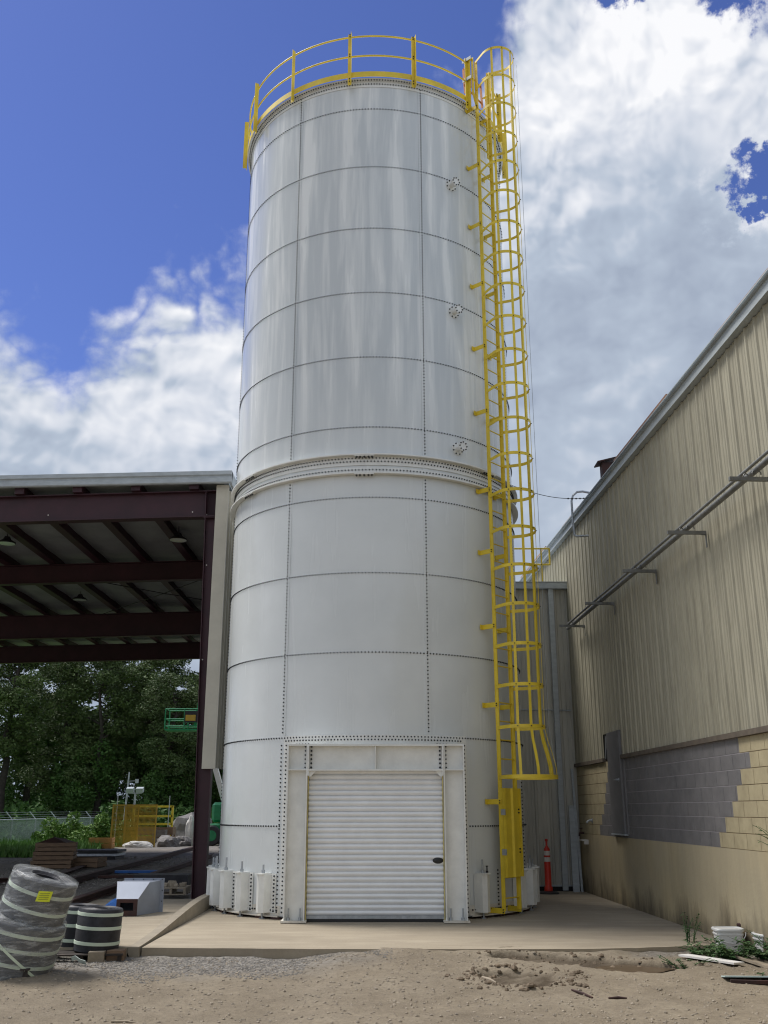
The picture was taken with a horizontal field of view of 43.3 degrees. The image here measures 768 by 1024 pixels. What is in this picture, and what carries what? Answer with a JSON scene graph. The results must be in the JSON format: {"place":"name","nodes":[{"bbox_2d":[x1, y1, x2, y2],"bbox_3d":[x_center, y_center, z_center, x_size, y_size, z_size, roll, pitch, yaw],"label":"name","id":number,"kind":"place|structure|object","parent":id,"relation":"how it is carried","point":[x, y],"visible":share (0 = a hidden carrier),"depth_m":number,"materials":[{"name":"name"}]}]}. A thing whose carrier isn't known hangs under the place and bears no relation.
{"place":"outdoors","nodes":[
{"label":"outdoors","id":0,"kind":"place"},
{"bbox_2d":[126,787,143,804],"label":"yard lamp","id":1,"kind":"object","parent":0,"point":[130,790],"visible":0.75,"depth_m":47.88,"materials":[{"name":"metal"}]},
{"bbox_2d":[0,844,767,1023],"bbox_3d":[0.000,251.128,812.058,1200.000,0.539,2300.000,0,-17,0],"label":"ground","id":2,"kind":"structure","parent":0,"point":[95,997],"depth_m":9.39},
{"bbox_2d":[18,968,29,976],"bbox_3d":[-4.260,4.970,10.567,1.000,0.100,0.945,1,-17,-4],"label":"pallet","id":3,"kind":"object","parent":2,"relation":"on","point":[25,972],"visible":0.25,"depth_m":10.16,"materials":[{"name":"brown wood"}]},
{"bbox_2d":[0,911,64,979],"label":"belt roll","id":4,"kind":"object","parent":3,"relation":"on","point":[34,949],"visible":0.61,"depth_m":10.24,"materials":[{"name":"grey plastic"}]},
{"bbox_2d":[0,944,33,976],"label":"loose strap","id":5,"kind":"object","parent":4,"relation":"attached to","point":[13,959],"visible":0.84,"depth_m":10.13,"materials":[{"name":"white plastic"}]},
{"bbox_2d":[0,866,76,927],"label":"belt roll","id":6,"kind":"object","parent":4,"relation":"on","point":[34,896],"visible":1,"depth_m":10.44,"materials":[{"name":"grey plastic"}]},
{"bbox_2d":[0,663,67,828],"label":"pine tree","id":7,"kind":"object","parent":2,"relation":"on","point":[15,736],"visible":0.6,"depth_m":61.15,"materials":[{"name":"green plant"}]},
{"bbox_2d":[0,875,69,882],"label":"steel beam","id":8,"kind":"structure","parent":2,"relation":"on","point":[4,880],"depth_m":20.44,"materials":[{"name":"metal"}]},
{"bbox_2d":[0,663,84,827],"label":"pine tree","id":9,"kind":"object","parent":2,"relation":"on","point":[20,760],"visible":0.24,"depth_m":71.78,"materials":[{"name":"green plant"}]},
{"bbox_2d":[30,824,68,840],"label":"shrub","id":10,"kind":"object","parent":2,"relation":"on","point":[39,835],"visible":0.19,"depth_m":44.04,"materials":[{"name":"green plant"}]},
{"bbox_2d":[0,811,100,841],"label":"chain link fence","id":11,"kind":"object","parent":2,"relation":"on","point":[35,824],"visible":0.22,"depth_m":44.50,"materials":[{"name":"metal"}]},
{"bbox_2d":[30,860,74,868],"bbox_3d":[-8.730,9.298,25.599,1.020,0.210,0.900,2,-17,-8],"label":"crate","id":12,"kind":"object","parent":2,"relation":"on","point":[48,864],"visible":0.75,"depth_m":25.20,"materials":[{"name":"brown wood"}]},
{"bbox_2d":[32,850,76,859],"bbox_3d":[-8.710,9.092,25.662,1.020,0.210,0.900,3,-17,-11],"label":"crate","id":13,"kind":"object","parent":12,"relation":"on","point":[55,855],"visible":0.91,"depth_m":25.27,"materials":[{"name":"brown wood"}]},
{"bbox_2d":[35,842,77,851],"bbox_3d":[-8.690,8.887,25.725,1.020,0.210,0.900,4,-18,-13],"label":"crate","id":14,"kind":"object","parent":13,"relation":"on","point":[70,846],"visible":0.95,"depth_m":25.32,"materials":[{"name":"brown wood"}]},
{"bbox_2d":[38,837,73,842],"bbox_3d":[-8.700,8.710,25.753,0.800,0.135,0.650,0,-17,0],"label":"scrap heap","id":15,"kind":"object","parent":14,"relation":"on","point":[56,840],"visible":1,"depth_m":25.55,"materials":[{"name":"metal"}]},
{"bbox_2d":[16,662,110,824],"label":"pine tree","id":16,"kind":"object","parent":2,"relation":"on","point":[52,781],"visible":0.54,"depth_m":63.34,"materials":[{"name":"green plant"}]},
{"bbox_2d":[40,811,96,841],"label":"shrub","id":17,"kind":"object","parent":2,"relation":"on","point":[77,829],"visible":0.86,"depth_m":41.80,"materials":[{"name":"green plant"}]},
{"bbox_2d":[56,865,86,874],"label":"steel beam","id":18,"kind":"structure","parent":2,"relation":"on","point":[72,870],"depth_m":23.80,"materials":[{"name":"black metal"}]},
{"bbox_2d":[0,835,151,857],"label":"grass","id":19,"kind":"structure","parent":2,"relation":"on","point":[15,848],"depth_m":35.46,"materials":[{"name":"green plant"}]},
{"bbox_2d":[71,956,85,964],"bbox_3d":[-3.517,5.142,11.127,0.323,0.091,0.062,-14,-22,39],"label":"plastic scrap","id":20,"kind":"object","parent":2,"relation":"on","point":[73,958],"visible":1,"depth_m":11.10,"materials":[{"name":"white plastic"}]},
{"bbox_2d":[64,857,106,867],"bbox_3d":[-8.000,9.396,25.987,0.900,0.250,0.700,-1,-17,5],"label":"crate","id":21,"kind":"object","parent":2,"relation":"on","point":[93,862],"visible":0.67,"depth_m":25.67,"materials":[{"name":"brown wood"}]},
{"bbox_2d":[56,949,127,961],"bbox_3d":[-3.580,5.336,11.689,0.950,0.100,0.840,2,-17,-6],"label":"pallet","id":22,"kind":"object","parent":2,"relation":"on","point":[64,953],"visible":0.29,"depth_m":11.35,"materials":[{"name":"brown wood"}]},
{"bbox_2d":[60,903,97,946],"bbox_3d":[-3.806,5.129,12.003,0.571,0.508,0.553,0,-17,0],"label":"belt roll","id":23,"kind":"object","parent":22,"relation":"on","point":[70,923],"visible":0.3,"depth_m":11.76,"materials":[{"name":"black rubber"}]},
{"bbox_2d":[73,905,122,952],"bbox_3d":[-3.446,5.035,11.697,0.555,0.507,0.537,0,-17,0],"label":"belt roll","id":24,"kind":"object","parent":22,"relation":"on","point":[98,927],"visible":0.98,"depth_m":11.50,"materials":[{"name":"black rubber"}]},
{"bbox_2d":[87,950,105,962],"bbox_3d":[-3.360,5.200,11.333,0.180,0.110,0.140,2,-17,-5],"label":"timber block","id":25,"kind":"object","parent":2,"relation":"on","point":[96,956],"depth_m":11.27,"materials":[{"name":"brown wood"}]},
{"bbox_2d":[0,899,193,956],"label":"side ramp","id":26,"kind":"structure","parent":2,"relation":"on","point":[134,929],"depth_m":14.19,"materials":[{"name":"concrete"}]},
{"bbox_2d":[105,898,116,905],"bbox_3d":[-4.352,6.408,16.017,0.432,0.250,0.498,-4,-18,13],"label":"blue tarp","id":27,"kind":"object","parent":26,"relation":"on","point":[112,902],"visible":0.17,"depth_m":15.82,"materials":[{"name":"blue plastic"}]},
{"bbox_2d":[116,878,164,915],"bbox_3d":[-3.844,6.021,15.150,0.658,0.514,0.629,0,-17,0],"label":"metal hood","id":28,"kind":"object","parent":26,"relation":"on","point":[138,896],"visible":0.97,"depth_m":15.11,"materials":[{"name":"metal"}]},
{"bbox_2d":[0,698,194,825],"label":"woods","id":29,"kind":"object","parent":2,"relation":"on","point":[91,804],"visible":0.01,"depth_m":81.97,"materials":[{"name":"green plant"}]},
{"bbox_2d":[77,856,123,859],"bbox_3d":[-9.050,10.769,30.168,1.731,0.070,1.092,2,-17,-7],"label":"steel sheet","id":30,"kind":"object","parent":2,"relation":"on","point":[113,857],"visible":0.5,"depth_m":30.21,"materials":[{"name":"grey metal"}]},
{"bbox_2d":[77,852,125,855],"bbox_3d":[-8.990,10.703,30.293,1.520,0.070,1.130,0,-17,0],"label":"steel sheet","id":31,"kind":"object","parent":30,"relation":"on","point":[101,854],"visible":0.71,"depth_m":29.78,"materials":[{"name":"grey metal"}]},
{"bbox_2d":[77,849,126,852],"bbox_3d":[-8.930,10.636,30.418,1.435,0.070,1.215,0,-17,0],"label":"steel sheet","id":32,"kind":"object","parent":31,"relation":"on","point":[100,850],"visible":0.86,"depth_m":29.91,"materials":[{"name":"grey metal"}]},
{"bbox_2d":[57,661,146,823],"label":"pine tree","id":33,"kind":"object","parent":2,"relation":"on","point":[105,776],"visible":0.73,"depth_m":62.36,"materials":[{"name":"green plant"}]},
{"bbox_2d":[89,838,114,848],"bbox_3d":[-11.200,13.149,38.433,0.900,0.420,0.700,1,-17,-5],"label":"crate","id":34,"kind":"object","parent":2,"relation":"on","point":[110,844],"visible":0.66,"depth_m":38.13,"materials":[{"name":"brown wood"}]},
{"bbox_2d":[0,798,213,840],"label":"undergrowth","id":35,"kind":"object","parent":2,"relation":"on","point":[23,810],"visible":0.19,"depth_m":56.12,"materials":[{"name":"green plant"}]},
{"bbox_2d":[0,856,214,896],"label":"yard gravel","id":36,"kind":"structure","parent":2,"relation":"on","point":[101,868],"depth_m":24.27,"materials":[{"name":"grey gravel"}]},
{"bbox_2d":[92,812,134,839],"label":"shrub","id":37,"kind":"object","parent":2,"relation":"on","point":[101,826],"visible":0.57,"depth_m":43.76,"materials":[{"name":"green plant"}]},
{"bbox_2d":[106,949,125,960],"bbox_3d":[-3.170,5.241,11.467,0.200,0.110,0.180,2,-17,-5],"label":"timber block","id":38,"kind":"object","parent":2,"relation":"on","point":[113,951],"depth_m":11.39,"materials":[{"name":"brown wood"}]},
{"bbox_2d":[98,875,133,877],"bbox_3d":[-5.900,8.186,21.756,1.000,0.060,0.200,2,-17,-5],"label":"flat bar","id":39,"kind":"object","parent":2,"relation":"on","point":[115,876],"visible":0.64,"depth_m":21.65,"materials":[{"name":"metal"}]},
{"bbox_2d":[0,470,236,898],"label":"open shed","id":40,"kind":"structure","parent":2,"relation":"on","point":[125,566],"depth_m":23.85,"materials":[{"name":"metal"}]},
{"bbox_2d":[0,533,15,545],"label":"bay lamp","id":41,"kind":"object","parent":40,"relation":"hanging from","point":[6,541],"visible":0.97,"depth_m":23.07,"materials":[{"name":"metal"}]},
{"bbox_2d":[73,591,86,600],"bbox_3d":[-9.200,2.500,29.359,0.430,0.345,0.430,0,-17,0],"label":"bay lamp","id":42,"kind":"object","parent":40,"relation":"hanging from","point":[79,597],"visible":1,"depth_m":29.24,"materials":[{"name":"metal"}]},
{"bbox_2d":[169,527,186,542],"bbox_3d":[-4.850,0.504,22.859,0.430,0.345,0.430,0,-17,0],"label":"bay lamp","id":43,"kind":"object","parent":40,"relation":"hanging from","point":[178,537],"visible":1,"depth_m":22.74,"materials":[{"name":"metal"}]},
{"bbox_2d":[81,661,155,810],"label":"pine tree","id":44,"kind":"object","parent":2,"relation":"on","point":[125,662],"visible":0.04,"depth_m":74.01,"materials":[{"name":"green plant"}]},
{"bbox_2d":[111,1020,137,1022],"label":"stick","id":45,"kind":"object","parent":2,"relation":"on","point":[120,1021],"visible":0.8,"depth_m":8.39,"materials":[{"name":"brown wood"}]},
{"bbox_2d":[68,846,192,883],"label":"steel beam","id":46,"kind":"structure","parent":2,"relation":"on","point":[90,875],"depth_m":24.98,"materials":[{"name":"black metal"}]},
{"bbox_2d":[123,806,138,843],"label":"panel","id":47,"kind":"object","parent":2,"relation":"on","point":[132,829],"visible":0.15,"depth_m":41.08,"materials":[{"name":"yellow metal"}]},
{"bbox_2d":[123,772,138,819],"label":"yard pole","id":48,"kind":"object","parent":2,"relation":"on","point":[136,780],"visible":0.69,"depth_m":48.60,"materials":[{"name":"metal"}]},
{"bbox_2d":[110,804,157,846],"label":"panel","id":49,"kind":"object","parent":2,"relation":"on","point":[132,822],"visible":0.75,"depth_m":40.31,"materials":[{"name":"yellow metal"}]},
{"bbox_2d":[115,870,156,872],"bbox_3d":[-5.950,8.714,23.476,1.100,0.060,0.200,2,-17,-5],"label":"flat bar","id":50,"kind":"object","parent":2,"relation":"on","point":[132,871],"visible":0.71,"depth_m":23.38,"materials":[{"name":"blue metal"}]},
{"bbox_2d":[122,841,152,847],"bbox_3d":[-10.099,13.649,39.749,1.294,0.291,0.599,0,-17,0],"label":"plastic pile","id":51,"kind":"object","parent":2,"relation":"on","point":[138,844],"visible":0.84,"depth_m":39.54,"materials":[{"name":"white plastic"}]},
{"bbox_2d":[71,853,213,902],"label":"steel beam","id":52,"kind":"structure","parent":2,"relation":"on","point":[96,894],"depth_m":18.20,"materials":[{"name":"metal"}]},
{"bbox_2d":[112,660,182,814],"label":"pine tree","id":53,"kind":"object","parent":2,"relation":"on","point":[147,668],"visible":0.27,"depth_m":63.88,"materials":[{"name":"green plant"}]},
{"bbox_2d":[133,805,173,835],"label":"guard frame","id":54,"kind":"object","parent":2,"relation":"on","point":[172,814],"visible":0.42,"depth_m":44.80,"materials":[{"name":"yellow metal"}]},
{"bbox_2d":[137,827,175,842],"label":"crate","id":55,"kind":"object","parent":2,"relation":"on","point":[171,831],"visible":0.37,"depth_m":42.58,"materials":[{"name":"brown wood"}]},
{"bbox_2d":[152,830,167,842],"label":"crate","id":56,"kind":"object","parent":2,"relation":"on","point":[159,833],"visible":0.27,"depth_m":41.91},
{"bbox_2d":[133,873,191,884],"bbox_3d":[-4.550,7.600,20.052,1.099,0.200,0.755,0,-17,0],"label":"steel plate stack","id":57,"kind":"object","parent":2,"relation":"on","point":[182,877],"visible":0.43,"depth_m":19.75,"materials":[{"name":"grey metal"}]},
{"bbox_2d":[129,659,198,773],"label":"pine tree","id":58,"kind":"object","parent":2,"relation":"on","point":[182,672],"visible":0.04,"depth_m":76.10,"materials":[{"name":"green plant"}]},
{"bbox_2d":[155,835,180,846],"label":"sack","id":59,"kind":"object","parent":2,"relation":"on","point":[166,841],"visible":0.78,"depth_m":40.46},
{"bbox_2d":[127,893,212,957],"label":"kerb","id":60,"kind":"structure","parent":2,"relation":"on","point":[194,908],"depth_m":13.83,"materials":[{"name":"concrete"}]},
{"bbox_2d":[130,670,214,821],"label":"pine tree","id":61,"kind":"object","parent":2,"relation":"on","point":[175,781],"visible":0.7,"depth_m":60.59,"materials":[{"name":"green plant"}]},
{"bbox_2d":[164,885,190,894],"bbox_3d":[-3.920,7.037,18.029,0.572,0.130,0.649,0,-17,0],"label":"pallet","id":62,"kind":"object","parent":2,"relation":"on","point":[185,891],"visible":0.6,"depth_m":17.82,"materials":[{"name":"brown wood"}]},
{"bbox_2d":[169,881,176,886],"bbox_3d":[-3.925,6.921,18.029,0.149,0.100,0.109,9,-19,-27],"label":"stone block","id":63,"kind":"object","parent":62,"relation":"on","point":[171,883],"depth_m":17.99,"materials":[{"name":"brown stone"}]},
{"bbox_2d":[176,836,191,845],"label":"sack","id":64,"kind":"object","parent":2,"relation":"on","point":[184,841],"visible":0.58,"depth_m":41.07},
{"bbox_2d":[172,674,198,817],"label":"pine tree","id":65,"kind":"object","parent":2,"relation":"on","point":[190,683],"visible":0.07,"depth_m":72.81,"materials":[{"name":"green plant"}]},
{"bbox_2d":[185,815,193,845],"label":"cloth bag","id":66,"kind":"object","parent":2,"relation":"on","point":[189,828],"visible":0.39,"depth_m":42.16,"materials":[{"name":"white fabric"}]},
{"bbox_2d":[168,812,211,837],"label":"bagged heap","id":67,"kind":"object","parent":2,"relation":"on","point":[179,823],"visible":0.18,"depth_m":45.98,"materials":[{"name":"grey fabric"}]},
{"bbox_2d":[164,704,221,845],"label":"boom lift","id":68,"kind":"object","parent":2,"relation":"on","point":[190,716],"visible":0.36,"depth_m":43.38,"materials":[{"name":"green paint"}]},
{"bbox_2d":[190,685,222,812],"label":"pine tree","id":69,"kind":"object","parent":2,"relation":"on","point":[215,795],"visible":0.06,"depth_m":62.93,"materials":[{"name":"green plant"}]},
{"bbox_2d":[52,948,392,983],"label":"gravel","id":70,"kind":"structure","parent":2,"relation":"on","point":[208,974],"depth_m":10.90,"materials":[{"name":"grey gravel"}]},
{"bbox_2d":[0,950,767,1023],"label":"pebbles","id":71,"kind":"object","parent":2,"relation":"on","point":[424,1008],"visible":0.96,"depth_m":9.22,"materials":[{"name":"stone"}]},
{"bbox_2d":[141,891,714,958],"bbox_3d":[0.745,6.674,15.689,7.350,0.350,8.686,0,-17,0],"label":"concrete pad","id":72,"kind":"object","parent":2,"relation":"on","point":[569,921],"visible":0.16,"depth_m":12.96,"materials":[{"name":"beige concrete"}]},
{"bbox_2d":[206,32,539,922],"bbox_3d":[-0.190,-0.855,19.296,5.811,16.164,5.750,0,-17,0],"label":"silo","id":73,"kind":"object","parent":72,"relation":"on","point":[360,766],"visible":0.9,"depth_m":16.61,"materials":[{"name":"paint"}]},
{"bbox_2d":[305,771,444,921],"bbox_3d":[-0.131,5.031,14.690,2.082,2.196,0.089,0,-17,0],"label":"roller door","id":74,"kind":"structure","parent":73,"relation":"in","point":[375,844],"depth_m":14.69,"materials":[{"name":"metal"}]},
{"bbox_2d":[462,46,557,913],"bbox_3d":[2.244,-1.489,17.321,1.004,16.095,1.223,14,-22,-38],"label":"caged ladder","id":75,"kind":"object","parent":73,"relation":"attached to","point":[508,800],"visible":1,"depth_m":16.92,"materials":[{"name":"metal"}]},
{"bbox_2d":[512,485,584,498],"bbox_3d":[3.270,-0.387,18.905,2.420,0.296,0.036,15,-23,-41],"label":"overhead wire","id":76,"kind":"object","parent":73,"relation":"attached to","point":[557,497],"visible":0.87,"depth_m":19.14,"materials":[{"name":"black plastic"}]},
{"bbox_2d":[540,839,558,894],"bbox_3d":[3.270,7.081,19.375,0.420,1.035,0.420,0,-17,0],"label":"traffic cone","id":77,"kind":"object","parent":72,"relation":"on","point":[548,888],"visible":0.98,"depth_m":19.28,"materials":[{"name":"orange plastic"}]},
{"bbox_2d":[568,805,579,891],"bbox_3d":[3.915,6.923,19.951,0.165,1.684,0.214,0,-17,0],"label":"steel channel","id":78,"kind":"object","parent":72,"relation":"on","point":[574,862],"visible":1,"depth_m":19.90,"materials":[{"name":"grey metal"}]},
{"bbox_2d":[570,769,583,891],"bbox_3d":[3.998,6.574,20.079,0.055,2.423,0.230,4,-18,-14],"label":"steel channel","id":79,"kind":"object","parent":72,"relation":"on","point":[577,833],"visible":1,"depth_m":20.05,"materials":[{"name":"grey metal"}]},
{"bbox_2d":[680,912,701,942],"bbox_3d":[3.884,5.274,12.249,0.227,0.372,0.369,8,-19,-25],"label":"weed clump","id":80,"kind":"object","parent":72,"relation":"on","point":[687,933],"visible":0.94,"depth_m":12.26,"materials":[{"name":"green plant"}]},
{"bbox_2d":[481,976,496,982],"bbox_3d":[1.050,4.633,9.589,0.043,0.043,0.237,10,-20,-30],"label":"stick","id":81,"kind":"object","parent":2,"relation":"on","point":[488,978],"visible":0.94,"depth_m":9.59,"materials":[{"name":"brown wood"}]},
{"bbox_2d":[445,962,591,993],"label":"dirt clods","id":82,"kind":"object","parent":2,"relation":"on","point":[570,981],"visible":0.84,"depth_m":9.74,"materials":[{"name":"brown soil"}]},
{"bbox_2d":[515,581,581,890],"bbox_3d":[1.825,5.763,24.563,4.650,7.000,8.175,0,-17,0],"label":"annex","id":83,"kind":"object","parent":2,"relation":"on","point":[547,802],"visible":0.23,"depth_m":20.75,"materials":[{"name":"grey metal"}]},
{"bbox_2d":[514,548,550,580],"bbox_3d":[2.875,1.192,21.769,1.750,0.800,0.035,0,-17,0],"label":"roof handrail","id":84,"kind":"object","parent":83,"relation":"on","point":[541,549],"visible":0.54,"depth_m":21.84,"materials":[{"name":"metal"}]},
{"bbox_2d":[571,989,592,997],"bbox_3d":[1.869,4.524,9.103,0.034,0.034,0.324,8,-19,-25],"label":"stick","id":85,"kind":"object","parent":2,"relation":"on","point":[581,992],"visible":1,"depth_m":9.11,"materials":[{"name":"wood"}]},
{"bbox_2d":[476,949,703,969],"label":"mud clods","id":86,"kind":"object","parent":2,"relation":"on","point":[588,954],"visible":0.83,"depth_m":11.17,"materials":[{"name":"brown soil"}]},
{"bbox_2d":[608,996,626,998],"bbox_3d":[2.135,4.441,8.856,0.172,0.024,0.032,0,-17,0],"label":"stick","id":87,"kind":"object","parent":2,"relation":"on","point":[617,997],"visible":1,"depth_m":8.85,"materials":[{"name":"wood"}]},
{"bbox_2d":[595,965,672,972],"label":"puddle","id":88,"kind":"object","parent":2,"relation":"on","point":[628,968],"visible":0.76,"depth_m":10.67,"materials":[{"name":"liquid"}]},
{"bbox_2d":[519,268,767,954],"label":"warehouse","id":89,"kind":"structure","parent":2,"relation":"on","point":[669,679],"depth_m":14.05,"materials":[{"name":"metal"}]},
{"bbox_2d":[570,490,588,536],"bbox_3d":[4.019,0.028,19.663,0.418,1.018,0.158,0,-17,0],"label":"gooseneck conduit","id":90,"kind":"object","parent":89,"relation":"attached to","point":[572,515],"visible":0.87,"depth_m":19.70,"materials":[{"name":"metal"}]},
{"bbox_2d":[579,839,588,843],"bbox_3d":[4.033,6.655,19.547,0.138,0.090,0.280,0,-17,0],"label":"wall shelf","id":91,"kind":"object","parent":89,"relation":"attached to","point":[586,841],"depth_m":19.42,"materials":[{"name":"grey metal"}]},
{"bbox_2d":[606,730,629,835],"bbox_3d":[4.162,4.847,17.352,0.160,1.782,0.980,0,-17,0],"label":"door","id":92,"kind":"structure","parent":89,"relation":"in","point":[616,766],"depth_m":17.22,"materials":[{"name":"grey paint"}]},
{"bbox_2d":[559,450,767,635],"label":"pipe run","id":93,"kind":"object","parent":89,"relation":"attached to","point":[740,478],"visible":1,"depth_m":13.11,"materials":[{"name":"grey metal"}]},
{"bbox_2d":[753,825,767,844],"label":"wall sprig","id":94,"kind":"object","parent":89,"relation":"attached to","point":[762,835],"depth_m":10.91,"materials":[{"name":"green plant"}]},
{"bbox_2d":[657,955,717,968],"bbox_3d":[3.335,4.962,10.647,0.458,0.174,0.613,15,-23,-41],"label":"creeping weed","id":95,"kind":"object","parent":2,"relation":"on","point":[680,962],"visible":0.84,"depth_m":10.62,"materials":[{"name":"green plant"}]},
{"bbox_2d":[677,939,724,955],"bbox_3d":[3.744,5.151,11.423,0.531,0.229,0.651,-9,-19,26],"label":"weed clump","id":96,"kind":"object","parent":2,"relation":"on","point":[695,949],"visible":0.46,"depth_m":11.39,"materials":[{"name":"green plant"}]},
{"bbox_2d":[678,954,743,964],"bbox_3d":[3.640,4.980,10.789,0.201,0.042,0.705,13,-21,-37],"label":"white board","id":97,"kind":"object","parent":2,"relation":"on","point":[726,961],"visible":0.86,"depth_m":10.74,"materials":[{"name":"white wood"}]},
{"bbox_2d":[690,935,758,959],"bbox_3d":[3.921,5.003,11.037,0.951,0.286,0.719,0,-17,0],"label":"weed clump","id":98,"kind":"object","parent":2,"relation":"on","point":[722,950],"visible":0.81,"depth_m":10.98,"materials":[{"name":"green plant"}]},
{"bbox_2d":[711,926,745,951],"bbox_3d":[4.170,5.181,11.710,0.354,0.288,0.322,-1,-17,4],"label":"plastic pail","id":99,"kind":"object","parent":2,"relation":"on","point":[724,932],"visible":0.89,"depth_m":11.60,"materials":[{"name":"white plastic"}]},
{"bbox_2d":[721,976,767,976],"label":"pale sheet","id":100,"kind":"object","parent":2,"relation":"on","point":[744,976],"visible":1,"depth_m":9.62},
{"bbox_2d":[725,953,767,967],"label":"plank","id":101,"kind":"object","parent":2,"relation":"on","point":[755,962],"visible":0.56,"depth_m":10.66,"materials":[{"name":"brown wood"}]},
{"bbox_2d":[727,930,767,959],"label":"weed clump","id":102,"kind":"object","parent":2,"relation":"on","point":[763,955],"visible":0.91,"depth_m":10.97,"materials":[{"name":"green plant"}]},
{"bbox_2d":[730,979,767,983],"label":"dark plank","id":103,"kind":"object","parent":2,"relation":"on","point":[741,981],"visible":1,"depth_m":9.56,"materials":[{"name":"wood"}]},
{"bbox_2d":[751,932,764,951],"bbox_3d":[4.561,5.082,11.353,0.416,0.269,0.344,2,-17,-6],"label":"plastic pail","id":104,"kind":"object","parent":2,"relation":"on","point":[760,938],"visible":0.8,"depth_m":11.31,"materials":[{"name":"white plastic"}]},
{"bbox_2d":[0,0,767,798],"label":"sky","id":105,"kind":"structure","parent":0,"point":[125,185],"materials":[{"name":"blue"}]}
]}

